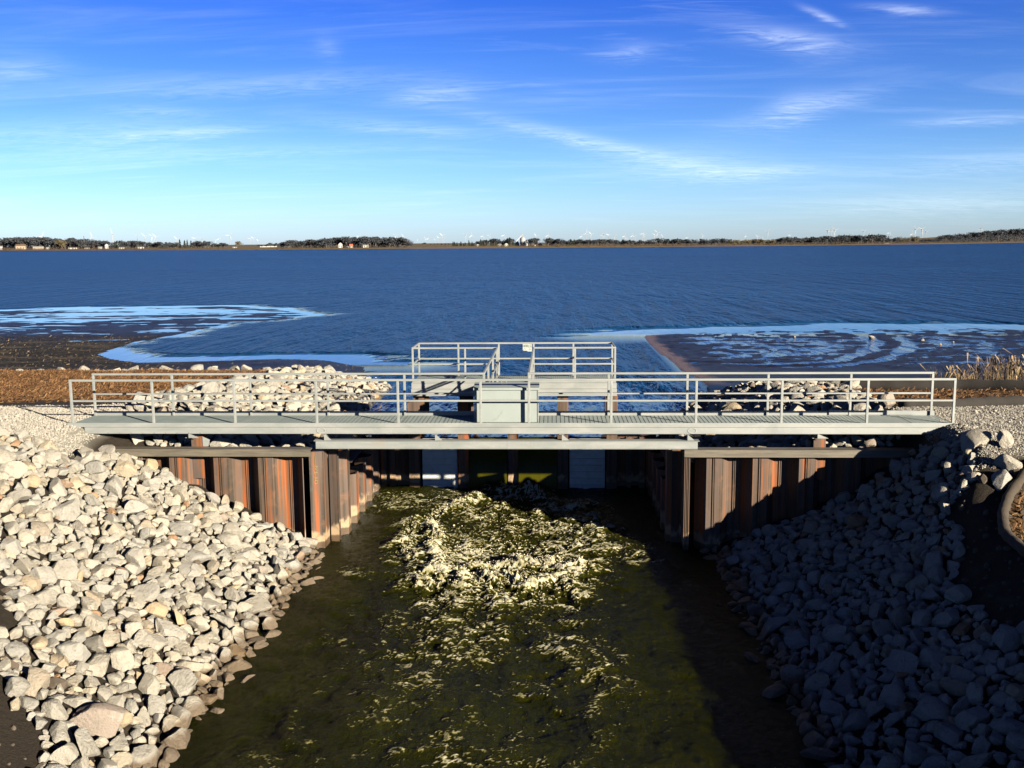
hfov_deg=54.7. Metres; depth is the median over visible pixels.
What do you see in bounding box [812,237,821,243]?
bare tree
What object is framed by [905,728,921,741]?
rock
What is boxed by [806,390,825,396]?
rock
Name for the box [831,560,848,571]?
rock
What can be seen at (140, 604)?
rock
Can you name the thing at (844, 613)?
rock
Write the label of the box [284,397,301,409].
rock
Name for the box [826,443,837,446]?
rock
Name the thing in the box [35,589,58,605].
rock
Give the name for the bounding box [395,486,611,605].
foam
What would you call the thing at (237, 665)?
rock
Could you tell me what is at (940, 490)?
rock
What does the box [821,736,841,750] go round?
rock
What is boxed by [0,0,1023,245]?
sky
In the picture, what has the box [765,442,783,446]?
rock
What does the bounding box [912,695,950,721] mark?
rock
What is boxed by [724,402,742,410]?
rock
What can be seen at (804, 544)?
rock
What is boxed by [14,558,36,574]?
rock
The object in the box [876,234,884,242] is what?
bare tree
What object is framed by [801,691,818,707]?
rock
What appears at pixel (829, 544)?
rock
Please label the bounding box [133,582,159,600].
rock
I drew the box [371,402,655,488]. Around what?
sluice gate
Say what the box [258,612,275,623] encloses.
rock
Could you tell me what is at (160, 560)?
rock
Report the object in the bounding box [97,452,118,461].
rock
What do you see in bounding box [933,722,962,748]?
rock
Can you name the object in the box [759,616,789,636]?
rock
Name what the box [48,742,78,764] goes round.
rock
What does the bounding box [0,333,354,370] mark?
dead weeds
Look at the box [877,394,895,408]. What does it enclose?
rock
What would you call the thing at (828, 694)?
rock
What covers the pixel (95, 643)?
rock
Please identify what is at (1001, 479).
rock
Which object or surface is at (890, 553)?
rock
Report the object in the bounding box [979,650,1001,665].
rock
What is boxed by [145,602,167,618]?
rock
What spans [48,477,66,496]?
rock
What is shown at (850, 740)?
rock
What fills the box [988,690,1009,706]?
rock
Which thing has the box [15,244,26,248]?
farm house
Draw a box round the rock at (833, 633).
[822,624,850,642]
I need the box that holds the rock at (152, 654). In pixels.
[143,647,162,664]
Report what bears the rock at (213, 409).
on the ground
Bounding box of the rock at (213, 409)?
[206,407,219,410]
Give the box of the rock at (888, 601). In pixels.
[886,597,893,606]
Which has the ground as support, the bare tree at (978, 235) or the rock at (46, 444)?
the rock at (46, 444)
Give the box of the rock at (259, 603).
[244,594,271,613]
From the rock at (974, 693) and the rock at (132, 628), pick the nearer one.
the rock at (974, 693)
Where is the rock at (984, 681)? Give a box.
[976,676,990,688]
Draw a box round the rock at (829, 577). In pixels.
[819,572,837,584]
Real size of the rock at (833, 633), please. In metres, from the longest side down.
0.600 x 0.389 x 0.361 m
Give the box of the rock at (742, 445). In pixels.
[738,443,747,446]
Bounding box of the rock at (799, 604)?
[793,599,805,610]
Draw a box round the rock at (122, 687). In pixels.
[114,681,136,692]
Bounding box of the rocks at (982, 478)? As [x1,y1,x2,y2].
[0,422,1023,766]
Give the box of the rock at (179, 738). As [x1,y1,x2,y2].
[161,728,189,748]
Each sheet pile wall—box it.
[115,447,329,547]
[327,449,379,539]
[646,448,681,542]
[681,447,915,550]
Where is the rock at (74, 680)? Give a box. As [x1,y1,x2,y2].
[66,673,79,686]
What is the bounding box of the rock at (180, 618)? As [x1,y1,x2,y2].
[174,609,186,625]
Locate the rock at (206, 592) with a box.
[198,586,215,599]
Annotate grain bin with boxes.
[520,236,524,245]
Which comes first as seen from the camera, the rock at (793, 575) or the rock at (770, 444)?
the rock at (793, 575)
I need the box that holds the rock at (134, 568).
[123,562,142,574]
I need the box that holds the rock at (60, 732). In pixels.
[49,720,73,744]
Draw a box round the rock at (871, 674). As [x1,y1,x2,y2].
[855,670,877,684]
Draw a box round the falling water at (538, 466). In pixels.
[469,437,556,489]
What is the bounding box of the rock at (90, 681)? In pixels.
[84,675,100,690]
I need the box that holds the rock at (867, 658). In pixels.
[857,649,878,668]
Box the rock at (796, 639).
[784,628,809,649]
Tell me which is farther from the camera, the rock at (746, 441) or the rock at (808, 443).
the rock at (746, 441)
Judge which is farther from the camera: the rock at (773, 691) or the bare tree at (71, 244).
the bare tree at (71, 244)
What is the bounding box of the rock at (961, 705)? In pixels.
[950,695,970,716]
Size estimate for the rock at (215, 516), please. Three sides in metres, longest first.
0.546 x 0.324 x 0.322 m
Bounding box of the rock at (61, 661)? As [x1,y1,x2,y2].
[50,654,68,669]
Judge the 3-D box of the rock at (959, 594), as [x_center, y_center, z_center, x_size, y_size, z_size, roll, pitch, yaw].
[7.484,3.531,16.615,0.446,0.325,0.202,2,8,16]
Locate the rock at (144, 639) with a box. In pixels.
[134,629,167,652]
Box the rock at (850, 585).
[845,580,858,592]
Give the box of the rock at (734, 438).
[727,434,744,443]
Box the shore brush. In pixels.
[1,241,1016,249]
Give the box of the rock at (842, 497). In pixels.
[835,491,849,503]
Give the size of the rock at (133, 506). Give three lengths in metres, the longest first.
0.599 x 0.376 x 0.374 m
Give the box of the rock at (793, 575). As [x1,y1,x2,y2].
[780,571,801,579]
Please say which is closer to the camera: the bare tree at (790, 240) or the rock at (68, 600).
the rock at (68, 600)
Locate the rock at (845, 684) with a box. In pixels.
[831,668,855,696]
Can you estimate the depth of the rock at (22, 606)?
15.97 m
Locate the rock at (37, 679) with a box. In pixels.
[25,667,50,696]
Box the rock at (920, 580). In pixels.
[905,574,927,591]
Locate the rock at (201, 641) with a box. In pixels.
[190,635,208,650]
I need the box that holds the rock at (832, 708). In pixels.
[819,699,846,716]
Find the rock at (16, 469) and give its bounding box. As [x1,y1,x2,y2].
[0,461,27,478]
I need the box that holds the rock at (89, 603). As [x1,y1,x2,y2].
[81,596,98,609]
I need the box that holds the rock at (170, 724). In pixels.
[161,714,181,735]
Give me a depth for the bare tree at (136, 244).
1252.16 m
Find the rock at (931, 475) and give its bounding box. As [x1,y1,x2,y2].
[925,469,941,482]
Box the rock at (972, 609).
[967,605,984,613]
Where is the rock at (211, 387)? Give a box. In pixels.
[201,382,219,392]
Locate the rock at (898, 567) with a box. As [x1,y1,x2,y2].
[894,561,909,571]
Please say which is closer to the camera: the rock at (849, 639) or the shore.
the rock at (849, 639)
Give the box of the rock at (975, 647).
[960,639,990,656]
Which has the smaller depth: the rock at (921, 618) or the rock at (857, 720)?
the rock at (857, 720)
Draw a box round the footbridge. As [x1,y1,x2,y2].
[67,372,957,542]
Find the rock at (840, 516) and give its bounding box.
[834,510,845,524]
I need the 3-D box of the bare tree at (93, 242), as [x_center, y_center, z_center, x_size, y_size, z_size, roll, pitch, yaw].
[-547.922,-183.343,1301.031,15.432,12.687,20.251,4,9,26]
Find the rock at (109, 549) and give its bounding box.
[100,543,116,557]
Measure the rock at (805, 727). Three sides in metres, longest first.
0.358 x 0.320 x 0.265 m
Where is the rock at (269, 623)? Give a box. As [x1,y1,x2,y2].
[262,616,277,630]
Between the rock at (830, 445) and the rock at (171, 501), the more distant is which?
the rock at (830, 445)
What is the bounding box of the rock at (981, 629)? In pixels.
[973,623,992,638]
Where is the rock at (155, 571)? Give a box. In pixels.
[145,565,164,578]
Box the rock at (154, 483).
[142,477,161,490]
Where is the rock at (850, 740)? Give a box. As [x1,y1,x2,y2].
[843,735,862,745]
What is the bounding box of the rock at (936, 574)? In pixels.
[926,564,946,584]
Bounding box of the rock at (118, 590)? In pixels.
[109,585,125,597]
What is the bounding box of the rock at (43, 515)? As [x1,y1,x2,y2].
[36,508,52,521]
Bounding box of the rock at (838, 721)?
[831,715,845,728]
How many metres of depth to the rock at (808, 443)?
23.85 m
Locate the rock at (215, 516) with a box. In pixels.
[202,511,222,522]
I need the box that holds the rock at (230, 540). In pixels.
[217,533,240,550]
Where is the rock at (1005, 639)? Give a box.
[992,626,1021,653]
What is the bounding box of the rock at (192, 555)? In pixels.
[184,550,211,562]
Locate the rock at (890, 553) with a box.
[885,547,902,560]
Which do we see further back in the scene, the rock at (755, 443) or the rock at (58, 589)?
the rock at (755, 443)
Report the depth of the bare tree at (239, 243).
1238.01 m
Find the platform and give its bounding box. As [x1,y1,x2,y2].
[411,342,617,438]
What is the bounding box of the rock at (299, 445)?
[291,443,304,446]
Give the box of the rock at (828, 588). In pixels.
[824,583,834,597]
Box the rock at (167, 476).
[158,471,174,482]
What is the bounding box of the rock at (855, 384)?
[843,381,859,388]
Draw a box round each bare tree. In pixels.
[1,237,14,248]
[10,237,27,243]
[24,236,41,244]
[28,238,44,245]
[42,239,55,245]
[49,238,61,246]
[53,240,66,248]
[57,241,65,248]
[66,239,79,246]
[73,239,84,246]
[80,240,90,247]
[88,240,100,248]
[118,241,130,248]
[131,240,140,246]
[235,241,243,247]
[294,240,306,247]
[319,237,333,247]
[333,237,339,244]
[339,236,352,245]
[357,236,370,244]
[358,237,374,247]
[371,238,382,246]
[383,238,395,244]
[394,237,404,243]
[543,237,552,244]
[785,237,795,242]
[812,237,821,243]
[830,237,841,242]
[851,235,866,242]
[865,234,877,241]
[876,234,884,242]
[960,234,971,240]
[972,232,983,239]
[977,232,990,238]
[994,230,1003,240]
[1007,229,1015,236]
[1013,228,1023,237]
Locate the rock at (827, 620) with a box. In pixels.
[822,615,842,626]
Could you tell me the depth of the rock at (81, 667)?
15.22 m
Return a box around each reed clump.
[920,364,985,379]
[963,353,1023,379]
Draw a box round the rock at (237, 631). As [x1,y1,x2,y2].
[230,626,244,640]
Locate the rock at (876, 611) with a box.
[868,602,884,619]
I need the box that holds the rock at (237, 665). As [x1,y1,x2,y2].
[224,659,251,671]
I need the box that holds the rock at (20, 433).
[14,429,29,438]
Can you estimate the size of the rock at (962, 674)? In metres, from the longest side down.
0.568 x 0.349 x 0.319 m
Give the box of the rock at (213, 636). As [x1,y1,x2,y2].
[205,630,219,642]
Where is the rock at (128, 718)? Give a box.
[119,710,133,727]
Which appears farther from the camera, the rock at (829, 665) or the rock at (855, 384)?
the rock at (855, 384)
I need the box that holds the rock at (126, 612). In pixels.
[118,607,139,618]
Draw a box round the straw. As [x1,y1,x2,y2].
[0,367,1023,553]
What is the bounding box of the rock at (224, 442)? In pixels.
[211,438,230,446]
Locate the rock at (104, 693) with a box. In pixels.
[97,685,112,702]
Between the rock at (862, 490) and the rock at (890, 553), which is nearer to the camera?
the rock at (890, 553)
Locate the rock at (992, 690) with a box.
[987,685,998,695]
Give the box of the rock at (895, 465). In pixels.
[889,459,903,472]
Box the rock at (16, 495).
[6,490,22,502]
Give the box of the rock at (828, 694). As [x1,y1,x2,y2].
[821,689,836,700]
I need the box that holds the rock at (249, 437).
[242,434,259,445]
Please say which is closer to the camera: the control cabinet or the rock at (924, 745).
the rock at (924, 745)
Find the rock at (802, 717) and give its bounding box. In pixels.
[796,712,811,724]
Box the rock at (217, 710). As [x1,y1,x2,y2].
[210,707,224,713]
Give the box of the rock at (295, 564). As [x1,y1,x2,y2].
[285,558,302,571]
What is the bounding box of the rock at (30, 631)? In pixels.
[22,625,41,637]
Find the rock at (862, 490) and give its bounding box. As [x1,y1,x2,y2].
[856,484,874,499]
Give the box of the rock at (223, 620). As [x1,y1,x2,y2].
[210,613,234,629]
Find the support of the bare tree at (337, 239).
on the shore
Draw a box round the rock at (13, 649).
[5,641,29,659]
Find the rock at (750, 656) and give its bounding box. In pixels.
[744,651,758,662]
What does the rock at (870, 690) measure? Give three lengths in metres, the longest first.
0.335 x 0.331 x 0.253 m
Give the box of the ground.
[0,306,1023,767]
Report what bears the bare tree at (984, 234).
on the shore
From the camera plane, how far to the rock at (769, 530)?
22.91 m
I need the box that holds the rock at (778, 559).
[772,553,787,565]
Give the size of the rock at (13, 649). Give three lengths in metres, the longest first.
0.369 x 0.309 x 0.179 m
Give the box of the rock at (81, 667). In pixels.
[72,660,88,673]
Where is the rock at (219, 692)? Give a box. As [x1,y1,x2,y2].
[213,688,223,699]
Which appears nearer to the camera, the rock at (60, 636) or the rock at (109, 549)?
the rock at (60, 636)
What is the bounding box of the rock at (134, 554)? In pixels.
[125,546,145,569]
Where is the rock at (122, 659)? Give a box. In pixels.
[110,646,134,671]
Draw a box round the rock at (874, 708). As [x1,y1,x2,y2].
[865,700,884,717]
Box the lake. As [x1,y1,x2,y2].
[0,243,1023,436]
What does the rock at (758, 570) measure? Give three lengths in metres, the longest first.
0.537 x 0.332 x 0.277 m
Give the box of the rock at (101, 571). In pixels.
[91,564,115,579]
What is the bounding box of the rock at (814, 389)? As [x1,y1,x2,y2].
[809,387,825,391]
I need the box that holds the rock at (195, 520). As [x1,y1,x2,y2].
[183,514,201,526]
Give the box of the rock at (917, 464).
[911,460,927,473]
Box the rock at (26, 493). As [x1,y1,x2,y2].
[16,488,31,499]
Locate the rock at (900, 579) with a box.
[890,571,912,587]
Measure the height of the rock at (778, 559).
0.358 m
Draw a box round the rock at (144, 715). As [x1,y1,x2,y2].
[137,709,150,726]
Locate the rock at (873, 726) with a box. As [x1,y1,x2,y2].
[864,722,878,733]
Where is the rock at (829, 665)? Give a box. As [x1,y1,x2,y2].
[815,653,840,675]
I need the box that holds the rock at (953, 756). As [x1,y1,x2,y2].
[947,750,966,763]
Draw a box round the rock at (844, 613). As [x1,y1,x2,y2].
[836,607,852,619]
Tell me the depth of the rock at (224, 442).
24.84 m
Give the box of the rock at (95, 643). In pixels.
[83,635,106,652]
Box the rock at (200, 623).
[186,614,209,631]
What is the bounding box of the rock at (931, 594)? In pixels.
[921,588,943,600]
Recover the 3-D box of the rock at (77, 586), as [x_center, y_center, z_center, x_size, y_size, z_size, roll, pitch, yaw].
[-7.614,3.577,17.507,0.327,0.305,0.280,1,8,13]
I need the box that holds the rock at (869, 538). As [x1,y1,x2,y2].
[860,532,877,548]
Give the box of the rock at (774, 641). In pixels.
[770,637,783,648]
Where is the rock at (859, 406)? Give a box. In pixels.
[853,403,870,409]
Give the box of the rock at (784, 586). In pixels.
[769,579,794,595]
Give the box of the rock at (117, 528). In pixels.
[107,523,127,539]
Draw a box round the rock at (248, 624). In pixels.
[240,619,258,630]
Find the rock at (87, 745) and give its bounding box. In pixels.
[74,727,100,756]
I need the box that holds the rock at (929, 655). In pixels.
[918,644,946,666]
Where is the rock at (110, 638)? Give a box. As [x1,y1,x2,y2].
[102,629,119,646]
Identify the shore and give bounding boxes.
[0,234,1023,250]
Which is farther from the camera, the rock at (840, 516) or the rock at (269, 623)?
the rock at (840, 516)
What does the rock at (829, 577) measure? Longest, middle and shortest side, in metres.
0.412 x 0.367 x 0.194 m
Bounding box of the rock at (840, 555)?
[833,549,849,562]
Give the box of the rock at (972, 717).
[955,706,990,729]
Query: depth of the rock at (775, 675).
16.77 m
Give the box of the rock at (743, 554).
[738,549,758,560]
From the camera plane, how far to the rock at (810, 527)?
22.16 m
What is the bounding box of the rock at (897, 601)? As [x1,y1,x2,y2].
[891,596,907,608]
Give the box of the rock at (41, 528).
[31,521,50,537]
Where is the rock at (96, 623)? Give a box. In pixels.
[85,613,107,632]
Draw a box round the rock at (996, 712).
[989,705,1005,718]
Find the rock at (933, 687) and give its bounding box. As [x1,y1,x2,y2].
[923,681,944,693]
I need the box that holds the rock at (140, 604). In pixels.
[130,597,146,609]
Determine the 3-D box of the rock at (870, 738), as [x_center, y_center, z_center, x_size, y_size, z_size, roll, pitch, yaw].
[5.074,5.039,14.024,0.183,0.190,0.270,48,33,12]
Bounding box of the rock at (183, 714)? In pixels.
[171,705,191,728]
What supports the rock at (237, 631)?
on the ground
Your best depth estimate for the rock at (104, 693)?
14.85 m
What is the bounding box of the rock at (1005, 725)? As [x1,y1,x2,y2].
[988,715,1023,734]
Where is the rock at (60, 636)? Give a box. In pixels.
[50,630,67,642]
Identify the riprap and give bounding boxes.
[0,335,1023,767]
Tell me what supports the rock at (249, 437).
on the ground
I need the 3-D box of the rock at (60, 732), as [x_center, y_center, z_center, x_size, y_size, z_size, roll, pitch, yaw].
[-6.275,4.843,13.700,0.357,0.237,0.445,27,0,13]
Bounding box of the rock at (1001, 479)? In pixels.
[991,469,1011,490]
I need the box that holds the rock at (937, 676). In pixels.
[931,671,943,680]
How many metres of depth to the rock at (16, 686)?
14.03 m
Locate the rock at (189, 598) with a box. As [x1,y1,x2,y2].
[180,592,201,604]
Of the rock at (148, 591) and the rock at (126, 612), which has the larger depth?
the rock at (148, 591)
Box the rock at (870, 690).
[863,684,881,699]
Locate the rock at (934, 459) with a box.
[929,446,941,462]
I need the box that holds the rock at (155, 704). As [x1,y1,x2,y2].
[145,695,165,714]
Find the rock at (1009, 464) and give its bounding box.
[994,454,1023,472]
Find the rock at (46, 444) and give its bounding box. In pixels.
[39,439,59,451]
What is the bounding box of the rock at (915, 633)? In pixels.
[909,627,923,642]
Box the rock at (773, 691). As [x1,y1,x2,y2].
[762,684,787,698]
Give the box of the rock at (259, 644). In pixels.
[254,641,268,648]
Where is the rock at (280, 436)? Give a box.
[267,434,283,438]
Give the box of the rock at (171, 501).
[165,497,180,506]
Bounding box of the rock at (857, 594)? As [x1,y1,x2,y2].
[852,589,868,598]
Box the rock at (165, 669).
[154,662,172,678]
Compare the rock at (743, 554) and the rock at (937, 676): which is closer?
the rock at (937, 676)
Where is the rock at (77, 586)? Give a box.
[70,579,88,594]
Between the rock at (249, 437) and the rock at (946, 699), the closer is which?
the rock at (946, 699)
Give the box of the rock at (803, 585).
[797,579,811,591]
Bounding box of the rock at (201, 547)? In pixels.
[190,543,208,553]
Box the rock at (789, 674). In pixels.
[780,665,805,685]
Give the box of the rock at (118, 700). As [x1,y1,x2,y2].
[106,695,123,707]
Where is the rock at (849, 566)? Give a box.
[846,563,861,570]
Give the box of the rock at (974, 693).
[966,682,983,704]
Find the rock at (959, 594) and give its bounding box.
[944,584,971,603]
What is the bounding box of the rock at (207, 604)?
[201,598,220,610]
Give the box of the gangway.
[483,347,533,381]
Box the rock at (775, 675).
[770,671,780,678]
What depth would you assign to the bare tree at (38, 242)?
1329.47 m
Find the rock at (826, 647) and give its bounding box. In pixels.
[817,642,832,655]
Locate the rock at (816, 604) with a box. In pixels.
[805,598,829,610]
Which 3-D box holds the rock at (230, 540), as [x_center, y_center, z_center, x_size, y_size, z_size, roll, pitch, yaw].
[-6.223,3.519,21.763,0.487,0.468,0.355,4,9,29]
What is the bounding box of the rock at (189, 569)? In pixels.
[178,562,200,577]
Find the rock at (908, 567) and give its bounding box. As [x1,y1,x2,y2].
[901,562,913,577]
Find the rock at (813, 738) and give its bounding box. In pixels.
[803,730,826,747]
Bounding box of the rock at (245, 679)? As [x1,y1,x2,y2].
[241,674,254,682]
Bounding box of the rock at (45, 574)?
[28,566,56,583]
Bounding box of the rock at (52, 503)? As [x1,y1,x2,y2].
[40,499,59,509]
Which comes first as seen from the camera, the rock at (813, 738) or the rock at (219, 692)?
the rock at (813, 738)
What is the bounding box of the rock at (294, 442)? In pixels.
[290,440,305,446]
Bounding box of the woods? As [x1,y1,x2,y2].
[3,231,1023,248]
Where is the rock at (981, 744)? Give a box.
[971,735,991,753]
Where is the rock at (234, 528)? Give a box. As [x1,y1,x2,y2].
[222,523,244,540]
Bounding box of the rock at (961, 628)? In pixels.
[951,622,971,635]
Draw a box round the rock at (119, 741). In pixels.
[109,732,129,750]
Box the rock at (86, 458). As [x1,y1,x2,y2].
[75,451,92,464]
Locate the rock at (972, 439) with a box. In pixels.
[960,429,991,451]
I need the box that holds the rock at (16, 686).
[4,676,30,697]
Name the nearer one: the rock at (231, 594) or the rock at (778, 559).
the rock at (231, 594)
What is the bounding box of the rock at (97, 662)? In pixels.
[87,652,109,676]
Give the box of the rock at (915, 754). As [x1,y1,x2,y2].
[903,739,929,764]
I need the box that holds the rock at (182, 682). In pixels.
[167,669,197,698]
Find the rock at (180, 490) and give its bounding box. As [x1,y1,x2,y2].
[170,484,189,503]
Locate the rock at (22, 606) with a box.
[8,602,28,612]
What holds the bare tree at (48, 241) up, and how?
on the shore
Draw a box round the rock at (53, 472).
[46,467,59,477]
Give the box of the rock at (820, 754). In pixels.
[799,746,840,761]
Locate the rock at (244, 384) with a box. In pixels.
[227,376,248,389]
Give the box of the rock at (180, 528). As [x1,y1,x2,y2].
[168,522,192,535]
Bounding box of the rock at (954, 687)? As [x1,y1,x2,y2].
[940,679,967,696]
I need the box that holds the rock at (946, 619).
[931,611,959,627]
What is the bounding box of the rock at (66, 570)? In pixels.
[51,560,78,582]
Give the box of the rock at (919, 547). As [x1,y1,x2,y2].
[910,541,928,555]
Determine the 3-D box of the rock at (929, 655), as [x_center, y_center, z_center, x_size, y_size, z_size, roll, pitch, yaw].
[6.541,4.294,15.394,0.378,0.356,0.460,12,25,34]
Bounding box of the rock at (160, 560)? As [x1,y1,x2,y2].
[152,556,168,572]
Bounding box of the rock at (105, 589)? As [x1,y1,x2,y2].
[91,584,113,594]
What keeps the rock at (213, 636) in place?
on the ground
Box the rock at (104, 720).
[69,702,125,738]
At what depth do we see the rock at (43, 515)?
19.06 m
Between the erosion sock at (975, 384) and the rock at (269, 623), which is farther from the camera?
the erosion sock at (975, 384)
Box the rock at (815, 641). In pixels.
[810,635,824,650]
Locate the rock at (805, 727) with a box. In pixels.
[799,720,820,735]
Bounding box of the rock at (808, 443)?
[806,439,810,446]
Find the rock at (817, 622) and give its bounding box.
[812,619,821,625]
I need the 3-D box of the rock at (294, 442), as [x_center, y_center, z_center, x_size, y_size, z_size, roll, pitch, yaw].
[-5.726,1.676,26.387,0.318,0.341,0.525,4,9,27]
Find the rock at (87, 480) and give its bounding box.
[77,473,95,484]
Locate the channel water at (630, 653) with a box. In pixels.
[156,480,827,767]
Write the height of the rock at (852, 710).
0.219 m
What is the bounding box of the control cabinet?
[472,381,538,421]
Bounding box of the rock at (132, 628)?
[125,621,142,639]
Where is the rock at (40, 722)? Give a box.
[34,715,47,729]
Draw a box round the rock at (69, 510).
[53,498,79,521]
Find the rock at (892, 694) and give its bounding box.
[878,684,905,708]
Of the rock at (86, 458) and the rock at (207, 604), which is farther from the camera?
the rock at (86, 458)
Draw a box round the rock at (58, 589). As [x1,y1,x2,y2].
[43,585,63,593]
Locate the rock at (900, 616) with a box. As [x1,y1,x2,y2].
[890,606,910,630]
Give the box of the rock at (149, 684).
[138,673,159,695]
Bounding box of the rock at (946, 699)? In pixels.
[938,694,953,707]
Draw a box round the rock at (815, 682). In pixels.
[804,672,829,692]
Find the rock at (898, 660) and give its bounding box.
[887,649,918,675]
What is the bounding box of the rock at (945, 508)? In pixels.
[939,503,950,514]
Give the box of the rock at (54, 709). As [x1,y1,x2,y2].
[41,699,68,720]
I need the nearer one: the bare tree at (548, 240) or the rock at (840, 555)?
the rock at (840, 555)
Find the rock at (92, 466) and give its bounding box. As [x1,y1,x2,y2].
[84,460,106,473]
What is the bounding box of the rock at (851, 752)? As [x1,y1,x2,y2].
[846,745,857,760]
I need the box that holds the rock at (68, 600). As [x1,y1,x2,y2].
[57,593,76,609]
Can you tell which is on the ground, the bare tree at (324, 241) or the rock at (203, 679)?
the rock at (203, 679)
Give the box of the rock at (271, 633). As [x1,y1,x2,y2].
[264,629,281,637]
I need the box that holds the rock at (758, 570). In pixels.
[750,565,765,578]
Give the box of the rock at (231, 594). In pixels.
[224,587,240,602]
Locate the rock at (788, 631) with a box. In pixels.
[784,629,795,635]
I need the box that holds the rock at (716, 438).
[711,434,724,444]
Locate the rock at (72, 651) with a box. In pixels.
[56,641,90,662]
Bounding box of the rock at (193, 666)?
[175,659,203,671]
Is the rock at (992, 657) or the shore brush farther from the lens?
the shore brush
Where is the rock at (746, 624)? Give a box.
[739,622,756,628]
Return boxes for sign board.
[523,344,531,350]
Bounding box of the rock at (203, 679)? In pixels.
[193,671,211,685]
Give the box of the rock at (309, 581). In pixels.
[299,577,314,585]
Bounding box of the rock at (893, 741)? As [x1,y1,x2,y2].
[886,735,904,750]
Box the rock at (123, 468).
[113,460,136,477]
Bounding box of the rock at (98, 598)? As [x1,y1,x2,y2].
[85,590,104,606]
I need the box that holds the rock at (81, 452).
[76,447,94,459]
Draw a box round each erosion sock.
[840,379,1023,390]
[898,395,1023,407]
[997,468,1023,556]
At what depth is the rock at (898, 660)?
15.33 m
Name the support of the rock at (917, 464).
on the ground
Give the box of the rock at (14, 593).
[5,589,26,599]
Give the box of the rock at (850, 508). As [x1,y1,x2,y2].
[842,504,857,513]
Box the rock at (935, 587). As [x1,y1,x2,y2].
[924,583,939,593]
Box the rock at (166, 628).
[156,618,187,639]
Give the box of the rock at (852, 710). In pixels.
[848,708,864,715]
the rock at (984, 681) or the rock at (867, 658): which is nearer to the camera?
the rock at (984, 681)
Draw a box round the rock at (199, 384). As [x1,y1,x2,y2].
[196,382,205,390]
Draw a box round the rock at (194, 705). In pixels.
[180,696,204,716]
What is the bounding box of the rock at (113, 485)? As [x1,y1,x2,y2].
[104,475,121,495]
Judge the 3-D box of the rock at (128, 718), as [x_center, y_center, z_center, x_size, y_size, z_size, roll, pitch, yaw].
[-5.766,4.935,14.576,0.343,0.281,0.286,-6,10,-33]
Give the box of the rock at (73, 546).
[61,541,80,551]
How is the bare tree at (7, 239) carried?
on the shore
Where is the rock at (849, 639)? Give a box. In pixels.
[840,632,856,644]
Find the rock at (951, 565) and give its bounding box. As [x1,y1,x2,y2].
[947,560,959,571]
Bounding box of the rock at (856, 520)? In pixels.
[847,514,867,529]
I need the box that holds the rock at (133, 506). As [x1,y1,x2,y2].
[124,499,148,513]
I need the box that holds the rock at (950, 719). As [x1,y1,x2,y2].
[941,716,955,725]
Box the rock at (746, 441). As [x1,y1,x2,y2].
[739,438,755,445]
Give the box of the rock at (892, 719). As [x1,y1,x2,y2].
[883,710,905,729]
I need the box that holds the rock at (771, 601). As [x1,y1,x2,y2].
[764,595,783,606]
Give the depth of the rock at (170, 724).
14.93 m
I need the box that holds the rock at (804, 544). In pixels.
[797,539,816,549]
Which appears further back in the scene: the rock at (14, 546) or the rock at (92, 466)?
the rock at (92, 466)
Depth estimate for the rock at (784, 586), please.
19.84 m
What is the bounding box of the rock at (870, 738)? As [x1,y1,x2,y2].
[863,731,876,745]
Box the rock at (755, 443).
[748,440,767,446]
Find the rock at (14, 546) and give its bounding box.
[0,538,21,554]
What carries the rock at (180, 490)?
on the ground
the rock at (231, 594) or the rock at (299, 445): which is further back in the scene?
the rock at (299, 445)
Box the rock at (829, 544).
[819,540,838,550]
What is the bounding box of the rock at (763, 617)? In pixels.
[758,612,771,623]
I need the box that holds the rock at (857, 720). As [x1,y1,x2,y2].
[842,711,870,732]
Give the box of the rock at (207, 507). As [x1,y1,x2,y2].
[201,502,219,512]
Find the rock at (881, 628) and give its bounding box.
[872,619,894,638]
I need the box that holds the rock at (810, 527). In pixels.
[802,520,819,534]
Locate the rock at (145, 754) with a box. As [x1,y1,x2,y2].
[131,744,159,767]
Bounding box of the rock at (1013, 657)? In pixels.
[1004,651,1019,665]
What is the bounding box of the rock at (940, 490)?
[931,482,949,501]
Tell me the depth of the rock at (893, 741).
13.66 m
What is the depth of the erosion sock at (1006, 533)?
18.24 m
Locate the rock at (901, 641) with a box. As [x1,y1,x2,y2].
[889,634,909,649]
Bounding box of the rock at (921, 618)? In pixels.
[912,609,932,627]
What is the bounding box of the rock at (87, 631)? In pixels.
[77,626,92,637]
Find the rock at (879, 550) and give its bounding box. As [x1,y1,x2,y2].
[873,544,890,555]
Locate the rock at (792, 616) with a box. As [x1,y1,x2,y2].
[785,610,806,624]
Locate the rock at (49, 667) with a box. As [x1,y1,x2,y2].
[41,663,57,672]
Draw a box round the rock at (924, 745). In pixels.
[917,742,934,749]
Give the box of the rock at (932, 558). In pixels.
[922,551,943,574]
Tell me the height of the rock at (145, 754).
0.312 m
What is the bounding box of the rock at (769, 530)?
[761,524,778,537]
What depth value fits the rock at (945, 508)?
19.55 m
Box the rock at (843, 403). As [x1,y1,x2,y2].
[833,395,848,409]
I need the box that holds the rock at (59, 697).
[45,694,63,702]
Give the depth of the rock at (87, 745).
13.58 m
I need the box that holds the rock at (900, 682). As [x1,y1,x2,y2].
[891,676,904,688]
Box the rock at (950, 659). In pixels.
[940,655,964,665]
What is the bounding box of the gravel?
[0,402,1023,470]
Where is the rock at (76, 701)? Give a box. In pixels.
[63,694,93,708]
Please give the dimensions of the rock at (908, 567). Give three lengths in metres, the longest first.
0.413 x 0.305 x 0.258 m
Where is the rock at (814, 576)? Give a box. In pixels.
[807,570,821,584]
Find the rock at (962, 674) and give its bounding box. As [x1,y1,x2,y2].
[948,663,975,683]
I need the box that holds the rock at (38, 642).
[30,636,47,649]

